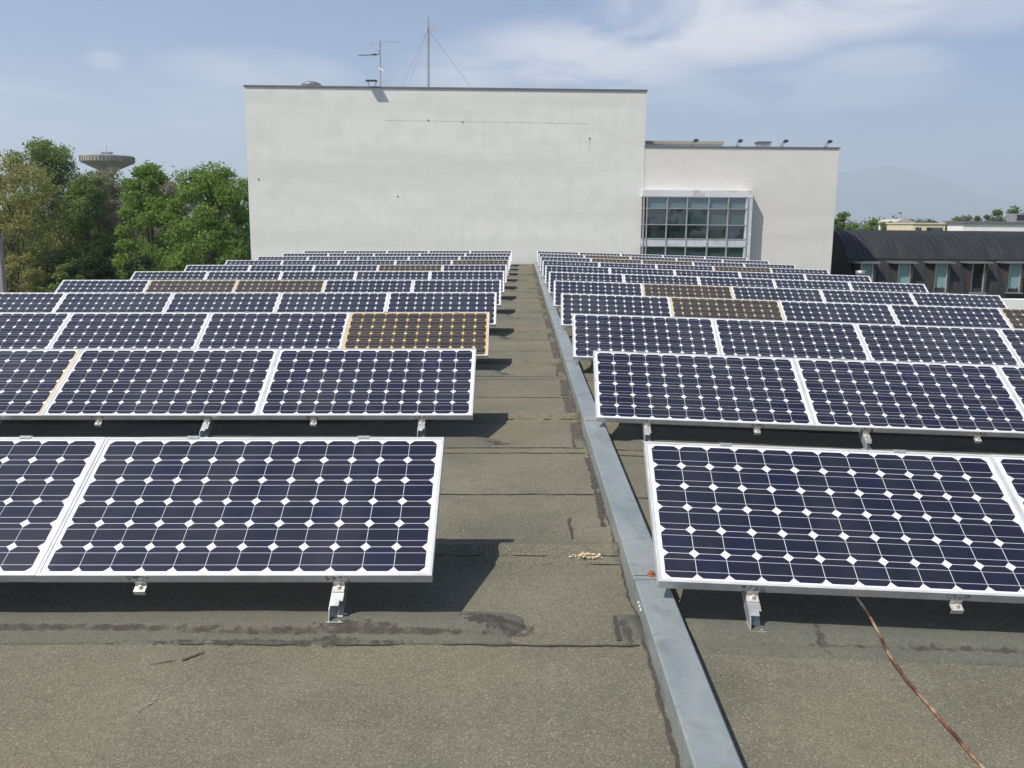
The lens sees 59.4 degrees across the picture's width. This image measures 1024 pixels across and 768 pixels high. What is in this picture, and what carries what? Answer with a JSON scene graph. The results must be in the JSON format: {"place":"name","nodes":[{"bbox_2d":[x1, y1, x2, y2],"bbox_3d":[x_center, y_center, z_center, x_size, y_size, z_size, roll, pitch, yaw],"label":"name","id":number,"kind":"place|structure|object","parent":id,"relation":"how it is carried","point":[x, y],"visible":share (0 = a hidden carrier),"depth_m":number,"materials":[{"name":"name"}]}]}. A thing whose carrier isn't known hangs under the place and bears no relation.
{"place":"outdoors","nodes":[
{"label":"outdoors","id":0,"kind":"place"},
{"bbox_2d":[79,146,134,181],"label":"water tower","id":1,"kind":"structure","parent":0,"point":[104,160],"depth_m":307.11,"materials":[{"name":"concrete"}]},
{"bbox_2d":[243,85,647,263],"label":"stucco building","id":2,"kind":"structure","parent":0,"point":[524,175],"depth_m":35.71,"materials":[{"name":"paint"}]},
{"bbox_2d":[0,0,1023,220],"label":"sky","id":3,"kind":"structure","parent":0,"point":[935,88],"materials":[{"name":"blue"}]},
{"bbox_2d":[886,223,945,230],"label":"apartment block","id":4,"kind":"structure","parent":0,"point":[919,226],"depth_m":166.69,"materials":[{"name":"beige concrete"}]},
{"bbox_2d":[830,230,1023,308],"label":"vaulted building","id":5,"kind":"structure","parent":0,"point":[973,262],"depth_m":38.36,"materials":[{"name":"metal"}]},
{"bbox_2d":[834,165,1023,227],"bbox_3d":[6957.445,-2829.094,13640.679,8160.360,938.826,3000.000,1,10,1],"label":"hill","id":6,"kind":"structure","parent":0,"point":[887,192],"depth_m":12689.12,"materials":[{"name":"blue"}]},
{"bbox_2d":[946,221,1023,230],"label":"white hall","id":7,"kind":"structure","parent":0,"point":[980,226],"depth_m":93.06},
{"label":"ground","id":8,"kind":"structure","parent":0,"visible":0},
{"bbox_2d":[5,251,50,291],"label":"shrub","id":9,"kind":"object","parent":8,"relation":"on","point":[13,267],"visible":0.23,"depth_m":62.02,"materials":[{"name":"green plant"}]},
{"bbox_2d":[0,150,79,292],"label":"broadleaf tree","id":10,"kind":"object","parent":8,"relation":"on","point":[11,245],"visible":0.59,"depth_m":73.02,"materials":[{"name":"green plant"}]},
{"bbox_2d":[0,136,103,292],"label":"broadleaf tree","id":11,"kind":"object","parent":8,"relation":"on","point":[45,153],"visible":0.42,"depth_m":81.64,"materials":[{"name":"green plant"}]},
{"bbox_2d":[28,246,82,292],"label":"shrub","id":12,"kind":"object","parent":8,"relation":"on","point":[51,264],"visible":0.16,"depth_m":64.56,"materials":[{"name":"green plant"}]},
{"bbox_2d":[57,169,121,279],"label":"broadleaf tree","id":13,"kind":"object","parent":8,"relation":"on","point":[90,197],"visible":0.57,"depth_m":78.41,"materials":[{"name":"green plant"}]},
{"bbox_2d":[75,242,113,279],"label":"shrub","id":14,"kind":"object","parent":8,"relation":"on","point":[90,262],"visible":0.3,"depth_m":67.54,"materials":[{"name":"green plant"}]},
{"bbox_2d":[77,167,142,279],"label":"broadleaf tree","id":15,"kind":"object","parent":8,"relation":"on","point":[111,204],"visible":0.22,"depth_m":86.23,"materials":[{"name":"green plant"}]},
{"bbox_2d":[109,160,185,279],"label":"broadleaf tree","id":16,"kind":"object","parent":8,"relation":"on","point":[149,177],"visible":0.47,"depth_m":69.90,"materials":[{"name":"green plant"}]},
{"bbox_2d":[149,161,250,270],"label":"broadleaf tree","id":17,"kind":"object","parent":8,"relation":"on","point":[205,219],"visible":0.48,"depth_m":67.81,"materials":[{"name":"green plant"}]},
{"bbox_2d":[0,264,1023,767],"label":"flat roof","id":18,"kind":"structure","parent":8,"relation":"on","point":[536,702],"depth_m":3.21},
{"bbox_2d":[0,611,524,645],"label":"roofing seam","id":19,"kind":"structure","parent":18,"relation":"on","point":[302,628],"depth_m":3.49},
{"bbox_2d":[325,582,348,622],"bbox_3d":[-0.694,0.774,3.986,0.075,0.442,0.965,0,39,0],"label":"mounting bracket","id":20,"kind":"object","parent":19,"relation":"on","point":[337,605],"visible":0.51,"depth_m":3.56,"materials":[{"name":"metal"}]},
{"bbox_2d":[35,436,444,594],"bbox_3d":[-1.106,0.542,3.891,1.577,0.082,0.850,0,39,0],"label":"solar panel","id":21,"kind":"object","parent":20,"relation":"on","point":[338,512],"visible":1,"depth_m":3.83,"materials":[{"name":"blue"}]},
{"bbox_2d":[1,412,580,422],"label":"roof curb","id":22,"kind":"structure","parent":18,"relation":"on","point":[574,417],"depth_m":7.23,"materials":[{"name":"grey concrete"}]},
{"bbox_2d":[149,436,500,447],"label":"roofing seam","id":23,"kind":"structure","parent":18,"relation":"on","point":[454,442],"depth_m":6.50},
{"bbox_2d":[199,420,213,436],"bbox_3d":[-2.243,0.243,6.980,0.075,0.441,0.965,0,39,0],"label":"mounting bracket","id":24,"kind":"object","parent":23,"relation":"on","point":[204,430],"visible":0.23,"depth_m":6.57,"materials":[{"name":"metal"}]},
{"bbox_2d":[41,348,278,426],"bbox_3d":[-2.653,0.011,6.885,1.577,0.082,0.850,0,39,0],"label":"solar panel","id":25,"kind":"object","parent":24,"relation":"on","point":[99,385],"visible":1,"depth_m":6.83,"materials":[{"name":"blue"}]},
{"bbox_2d":[417,420,425,436],"bbox_3d":[-0.663,0.242,6.975,0.075,0.442,0.965,0,39,0],"label":"mounting bracket","id":26,"kind":"object","parent":23,"relation":"on","point":[421,430],"visible":0.23,"depth_m":6.55,"materials":[{"name":"metal"}]},
{"bbox_2d":[257,348,475,426],"bbox_3d":[-1.075,0.011,6.880,1.577,0.082,0.850,0,39,0],"label":"solar panel","id":27,"kind":"object","parent":26,"relation":"on","point":[313,386],"visible":1,"depth_m":6.82,"materials":[{"name":"blue"}]},
{"bbox_2d":[102,643,638,646],"bbox_3d":[-3.999,0.982,3.417,8.960,0.089,0.055,1,10,0],"label":"felt seam","id":28,"kind":"object","parent":18,"relation":"on","point":[508,644],"visible":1,"depth_m":3.39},
{"bbox_2d":[475,370,507,376],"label":"roof curb","id":29,"kind":"structure","parent":18,"relation":"on","point":[493,373],"depth_m":9.47,"materials":[{"name":"grey concrete"}]},
{"bbox_2d":[0,312,71,348],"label":"solar panel","id":30,"kind":"object","parent":29,"relation":"on","point":[27,330],"visible":0.74,"depth_m":9.94,"materials":[{"name":"blue"}]},
{"bbox_2d":[48,312,210,348],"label":"solar panel","id":31,"kind":"object","parent":29,"relation":"on","point":[142,330],"visible":0.77,"depth_m":9.91,"materials":[{"name":"blue"}]},
{"bbox_2d":[195,312,349,348],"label":"solar panel","id":32,"kind":"object","parent":29,"relation":"on","point":[276,330],"visible":0.82,"depth_m":9.90,"materials":[{"name":"blue"}]},
{"bbox_2d":[489,336,510,339],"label":"roof curb","id":33,"kind":"structure","parent":18,"relation":"on","point":[497,338],"depth_m":12.46,"materials":[{"name":"grey concrete"}]},
{"bbox_2d":[0,292,65,311],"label":"solar panel","id":34,"kind":"object","parent":33,"relation":"on","point":[28,302],"visible":0.58,"depth_m":13.00,"materials":[{"name":"blue"}]},
{"bbox_2d":[53,292,173,311],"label":"solar panel","id":35,"kind":"object","parent":33,"relation":"on","point":[114,301],"visible":0.53,"depth_m":12.98,"materials":[{"name":"blue"}]},
{"bbox_2d":[164,292,281,311],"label":"solar panel","id":36,"kind":"object","parent":33,"relation":"on","point":[223,301],"visible":0.48,"depth_m":12.97,"materials":[{"name":"blue"}]},
{"bbox_2d":[275,292,388,311],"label":"solar panel","id":37,"kind":"object","parent":33,"relation":"on","point":[332,301],"visible":0.47,"depth_m":12.96,"materials":[{"name":"blue"}]},
{"bbox_2d":[496,314,512,316],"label":"roof curb","id":38,"kind":"structure","parent":18,"relation":"on","point":[501,315],"depth_m":15.45,"materials":[{"name":"grey concrete"}]},
{"bbox_2d":[54,280,149,292],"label":"solar panel","id":39,"kind":"object","parent":38,"relation":"on","point":[65,286],"visible":0.41,"depth_m":16.00,"materials":[{"name":"blue"}]},
{"bbox_2d":[144,280,237,291],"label":"solar panel","id":40,"kind":"object","parent":38,"relation":"on","point":[191,285],"visible":0.41,"depth_m":16.00,"materials":[{"name":"brown"}]},
{"bbox_2d":[233,280,325,291],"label":"solar panel","id":41,"kind":"object","parent":38,"relation":"on","point":[279,286],"visible":0.48,"depth_m":15.99,"materials":[{"name":"brown"}]},
{"bbox_2d":[322,280,413,291],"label":"solar panel","id":42,"kind":"object","parent":38,"relation":"on","point":[368,285],"visible":0.48,"depth_m":15.98,"materials":[{"name":"blue"}]},
{"bbox_2d":[476,358,563,364],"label":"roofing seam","id":43,"kind":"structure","parent":18,"relation":"on","point":[525,361],"depth_m":10.25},
{"bbox_2d":[434,542,621,564],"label":"roofing seam","id":44,"kind":"structure","parent":18,"relation":"on","point":[486,553],"depth_m":4.28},
{"bbox_2d":[617,615,644,639],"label":"roofing patch","id":45,"kind":"structure","parent":18,"relation":"on","point":[630,627],"depth_m":3.51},
{"bbox_2d":[534,261,742,767],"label":"ridge capping","id":46,"kind":"object","parent":18,"relation":"on","point":[702,737],"visible":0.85,"depth_m":3.49,"materials":[{"name":"metal"}]},
{"bbox_2d":[599,490,678,767],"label":"felt seam","id":47,"kind":"object","parent":18,"relation":"on","point":[666,720],"visible":0.89,"depth_m":3.08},
{"bbox_2d":[604,422,1023,440],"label":"roof curb","id":48,"kind":"structure","parent":18,"relation":"on","point":[814,431],"depth_m":7.12,"materials":[{"name":"grey concrete"}]},
{"bbox_2d":[615,440,1023,455],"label":"roofing seam","id":49,"kind":"structure","parent":18,"relation":"on","point":[634,445],"depth_m":6.46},
{"bbox_2d":[642,424,651,442],"bbox_3d":[1.001,0.270,6.924,0.081,0.434,0.965,2,39,2],"label":"mounting bracket","id":50,"kind":"object","parent":49,"relation":"on","point":[646,434],"visible":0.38,"depth_m":6.50,"materials":[{"name":"metal"}]},
{"bbox_2d":[593,351,814,434],"bbox_3d":[1.415,0.055,6.819,1.577,0.082,0.850,2,39,2],"label":"solar panel","id":51,"kind":"object","parent":50,"relation":"on","point":[647,389],"visible":1,"depth_m":6.77,"materials":[{"name":"blue"}]},
{"bbox_2d":[858,432,872,449],"bbox_3d":[2.579,0.327,6.881,0.081,0.434,0.965,2,39,2],"label":"mounting bracket","id":52,"kind":"object","parent":49,"relation":"on","point":[866,442],"visible":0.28,"depth_m":6.46,"materials":[{"name":"metal"}]},
{"bbox_2d":[793,358,1023,442],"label":"solar panel","id":53,"kind":"object","parent":52,"relation":"on","point":[976,401],"visible":1,"depth_m":6.73,"materials":[{"name":"blue"}]},
{"bbox_2d":[683,619,1023,666],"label":"roofing seam","id":54,"kind":"structure","parent":18,"relation":"on","point":[786,639],"depth_m":3.42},
{"bbox_2d":[741,591,765,631],"bbox_3d":[0.966,0.801,3.935,0.081,0.434,0.965,2,39,2],"label":"mounting bracket","id":55,"kind":"object","parent":54,"relation":"on","point":[752,610],"visible":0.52,"depth_m":3.51,"materials":[{"name":"metal"}]},
{"bbox_2d":[643,441,1023,613],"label":"solar panel","id":56,"kind":"object","parent":55,"relation":"on","point":[751,521],"visible":1,"depth_m":3.78,"materials":[{"name":"blue"}]},
{"bbox_2d":[855,596,985,767],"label":"copper wire","id":57,"kind":"object","parent":18,"relation":"on","point":[950,730],"visible":0.81,"depth_m":3.07,"materials":[{"name":"brown metal"}]},
{"bbox_2d":[640,141,840,273],"bbox_3d":[9.145,-4.088,44.537,7.818,14.734,16.480,1,10,1],"label":"stucco annex","id":58,"kind":"object","parent":8,"relation":"on","point":[773,205],"visible":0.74,"depth_m":35.91,"materials":[{"name":"paint"}]},
{"bbox_2d":[640,190,752,259],"bbox_3d":[7.331,-2.564,36.684,4.367,10.452,0.445,1,10,1],"label":"bay window","id":59,"kind":"structure","parent":58,"relation":"in","point":[714,223],"depth_m":35.87,"materials":[{"name":"glass"}]},
{"bbox_3d":[-2.274,0.775,3.991,0.075,0.441,0.965,0,39,0],"label":"bracket","id":60,"kind":"object","parent":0,"visible":0},
{"bbox_2d":[0,436,105,581],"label":"solar panel","id":61,"kind":"object","parent":60,"relation":"on","point":[42,479],"visible":0.97,"depth_m":3.93,"materials":[{"name":"blue"}]},
{"bbox_3d":[-3.823,0.244,6.986,0.075,0.441,0.965,0,39,0],"label":"bracket","id":62,"kind":"object","parent":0,"visible":0},
{"bbox_2d":[0,348,80,419],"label":"solar panel","id":63,"kind":"object","parent":62,"relation":"on","point":[31,379],"visible":1,"depth_m":6.90,"materials":[{"name":"blue"}]},
{"label":"bracket","id":64,"kind":"object","parent":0,"visible":0},
{"bbox_2d":[341,311,489,358],"bbox_3d":[-1.043,-0.521,9.869,1.577,0.082,0.850,0,39,0],"label":"solar panel","id":65,"kind":"object","parent":64,"relation":"on","point":[418,330],"visible":0.81,"depth_m":9.89,"materials":[{"name":"brown"}]},
{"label":"bracket","id":66,"kind":"object","parent":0,"visible":0},
{"bbox_2d":[385,292,496,326],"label":"solar panel","id":67,"kind":"object","parent":66,"relation":"on","point":[441,301],"visible":0.52,"depth_m":12.95,"materials":[{"name":"blue"}]},
{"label":"bracket","id":68,"kind":"object","parent":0,"visible":0},
{"bbox_2d":[412,280,500,306],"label":"solar panel","id":69,"kind":"object","parent":68,"relation":"on","point":[456,285],"visible":0.51,"depth_m":15.98,"materials":[{"name":"blue"}]},
{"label":"bracket","id":70,"kind":"object","parent":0,"visible":0},
{"bbox_2d":[429,271,504,293],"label":"solar panel","id":71,"kind":"object","parent":70,"relation":"on","point":[466,275],"visible":0.48,"depth_m":19.00,"materials":[{"name":"blue"}]},
{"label":"roof curb","id":72,"kind":"structure","parent":0,"visible":0},
{"bbox_2d":[130,271,207,279],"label":"solar panel","id":73,"kind":"object","parent":72,"relation":"on","point":[168,275],"visible":0.38,"depth_m":19.03,"materials":[{"name":"blue"}]},
{"bbox_2d":[205,271,281,279],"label":"solar panel","id":74,"kind":"object","parent":72,"relation":"on","point":[243,275],"visible":0.47,"depth_m":19.02,"materials":[{"name":"blue"}]},
{"bbox_2d":[279,271,355,279],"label":"solar panel","id":75,"kind":"object","parent":72,"relation":"on","point":[317,275],"visible":0.36,"depth_m":19.02,"materials":[{"name":"blue"}]},
{"bbox_2d":[354,271,429,279],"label":"solar panel","id":76,"kind":"object","parent":72,"relation":"on","point":[392,275],"visible":0.39,"depth_m":19.01,"materials":[{"name":"blue"}]},
{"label":"bracket","id":77,"kind":"object","parent":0,"visible":0},
{"bbox_2d":[442,265,506,283],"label":"solar panel","id":78,"kind":"object","parent":77,"relation":"on","point":[474,267],"visible":0.44,"depth_m":22.00,"materials":[{"name":"blue"}]},
{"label":"roof curb","id":79,"kind":"structure","parent":0,"visible":0},
{"bbox_2d":[248,265,314,270],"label":"solar panel","id":80,"kind":"object","parent":79,"relation":"on","point":[281,268],"visible":0.34,"depth_m":22.02,"materials":[{"name":"blue"}]},
{"bbox_2d":[377,265,442,270],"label":"solar panel","id":81,"kind":"object","parent":79,"relation":"on","point":[409,267],"visible":0.4,"depth_m":22.02,"materials":[{"name":"glass"}]},
{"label":"bracket","id":82,"kind":"object","parent":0,"visible":0},
{"bbox_2d":[990,454,1023,517],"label":"solar panel","id":83,"kind":"object","parent":82,"relation":"on","point":[1010,468],"visible":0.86,"depth_m":4.02,"materials":[{"name":"blue"}]},
{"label":"bracket","id":84,"kind":"object","parent":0,"visible":0},
{"bbox_2d":[996,365,1023,410],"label":"solar panel","id":85,"kind":"object","parent":84,"relation":"on","point":[1013,376],"visible":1,"depth_m":6.92,"materials":[{"name":"grey"}]},
{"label":"bracket","id":86,"kind":"object","parent":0,"visible":0},
{"bbox_2d":[572,313,720,360],"bbox_3d":[1.449,-0.476,9.809,1.577,0.082,0.850,2,39,2],"label":"solar panel","id":87,"kind":"object","parent":86,"relation":"on","point":[591,333],"visible":0.79,"depth_m":9.83,"materials":[{"name":"blue"}]},
{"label":"roof curb","id":88,"kind":"structure","parent":0,"visible":0},
{"bbox_2d":[713,318,870,359],"bbox_3d":[3.026,-0.419,9.766,1.577,0.082,0.850,2,39,2],"label":"solar panel","id":89,"kind":"object","parent":88,"relation":"on","point":[793,339],"visible":0.73,"depth_m":9.79,"materials":[{"name":"blue"}]},
{"bbox_2d":[855,323,1021,365],"bbox_3d":[4.603,-0.361,9.723,1.577,0.082,0.850,2,39,2],"label":"solar panel","id":90,"kind":"object","parent":88,"relation":"on","point":[936,344],"visible":0.71,"depth_m":9.75,"materials":[{"name":"blue"}]},
{"bbox_2d":[998,328,1023,365],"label":"solar panel","id":91,"kind":"object","parent":88,"relation":"on","point":[1013,338],"visible":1,"depth_m":9.83,"materials":[{"name":"blue"}]},
{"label":"bracket","id":92,"kind":"object","parent":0,"visible":0},
{"bbox_2d":[561,293,672,327],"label":"solar panel","id":93,"kind":"object","parent":92,"relation":"on","point":[571,303],"visible":0.54,"depth_m":12.88,"materials":[{"name":"blue"}]},
{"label":"roof curb","id":94,"kind":"structure","parent":0,"visible":0},
{"bbox_2d":[669,297,784,320],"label":"solar panel","id":95,"kind":"object","parent":94,"relation":"on","point":[751,309],"visible":0.46,"depth_m":12.86,"materials":[{"name":"brown"}]},
{"bbox_2d":[779,301,898,324],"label":"solar panel","id":96,"kind":"object","parent":94,"relation":"on","point":[867,313],"visible":0.53,"depth_m":12.81,"materials":[{"name":"blue"}]},
{"bbox_2d":[888,304,1011,327],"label":"solar panel","id":97,"kind":"object","parent":94,"relation":"on","point":[954,316],"visible":0.49,"depth_m":12.77,"materials":[{"name":"blue"}]},
{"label":"bracket","id":98,"kind":"object","parent":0,"visible":0},
{"bbox_2d":[553,280,642,307],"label":"solar panel","id":99,"kind":"object","parent":98,"relation":"on","point":[602,288],"visible":0.54,"depth_m":15.91,"materials":[{"name":"blue"}]},
{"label":"roof curb","id":100,"kind":"structure","parent":0,"visible":0},
{"bbox_2d":[642,283,733,298],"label":"solar panel","id":101,"kind":"object","parent":100,"relation":"on","point":[692,291],"visible":0.51,"depth_m":15.89,"materials":[{"name":"brown"}]},
{"bbox_2d":[731,286,824,301],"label":"solar panel","id":102,"kind":"object","parent":100,"relation":"on","point":[780,294],"visible":0.53,"depth_m":15.85,"materials":[{"name":"blue"}]},
{"bbox_2d":[820,289,915,304],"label":"solar panel","id":103,"kind":"object","parent":100,"relation":"on","point":[869,297],"visible":0.53,"depth_m":15.80,"materials":[{"name":"blue"}]},
{"bbox_2d":[910,292,1007,307],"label":"solar panel","id":104,"kind":"object","parent":100,"relation":"on","point":[962,300],"visible":0.53,"depth_m":15.76,"materials":[{"name":"blue"}]},
{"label":"bracket","id":105,"kind":"object","parent":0,"visible":0},
{"bbox_2d":[548,272,623,293],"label":"solar panel","id":106,"kind":"object","parent":105,"relation":"on","point":[576,276],"visible":0.52,"depth_m":18.93,"materials":[{"name":"blue"}]},
{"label":"roof curb","id":107,"kind":"structure","parent":0,"visible":0},
{"bbox_2d":[623,274,699,284],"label":"solar panel","id":108,"kind":"object","parent":107,"relation":"on","point":[662,279],"visible":0.48,"depth_m":18.91,"materials":[{"name":"blue"}]},
{"bbox_2d":[698,276,775,287],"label":"solar panel","id":109,"kind":"object","parent":107,"relation":"on","point":[740,282],"visible":0.38,"depth_m":18.86,"materials":[{"name":"blue"}]},
{"bbox_2d":[773,279,851,289],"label":"solar panel","id":110,"kind":"object","parent":107,"relation":"on","point":[815,284],"visible":0.39,"depth_m":18.82,"materials":[{"name":"blue"}]},
{"bbox_2d":[848,281,928,292],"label":"solar panel","id":111,"kind":"object","parent":107,"relation":"on","point":[890,287],"visible":0.37,"depth_m":18.78,"materials":[{"name":"blue"}]},
{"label":"bracket","id":112,"kind":"object","parent":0,"visible":0},
{"bbox_2d":[545,265,609,284],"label":"solar panel","id":113,"kind":"object","parent":112,"relation":"on","point":[577,269],"visible":0.41,"depth_m":21.94,"materials":[{"name":"blue"}]},
{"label":"roof curb","id":114,"kind":"structure","parent":0,"visible":0},
{"bbox_2d":[610,267,674,275],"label":"solar panel","id":115,"kind":"object","parent":114,"relation":"on","point":[643,271],"visible":0.38,"depth_m":21.92,"materials":[{"name":"blue"}]},
{"bbox_2d":[674,269,740,277],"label":"solar panel","id":116,"kind":"object","parent":114,"relation":"on","point":[705,273],"visible":0.35,"depth_m":21.87,"materials":[{"name":"blue"}]},
{"bbox_2d":[739,272,805,279],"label":"solar panel","id":117,"kind":"object","parent":114,"relation":"on","point":[785,276],"visible":0.35,"depth_m":21.83,"materials":[{"name":"blue"}]},
{"bbox_2d":[804,274,871,281],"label":"solar panel","id":118,"kind":"object","parent":114,"relation":"on","point":[826,277],"visible":0.36,"depth_m":21.79,"materials":[{"name":"blue"}]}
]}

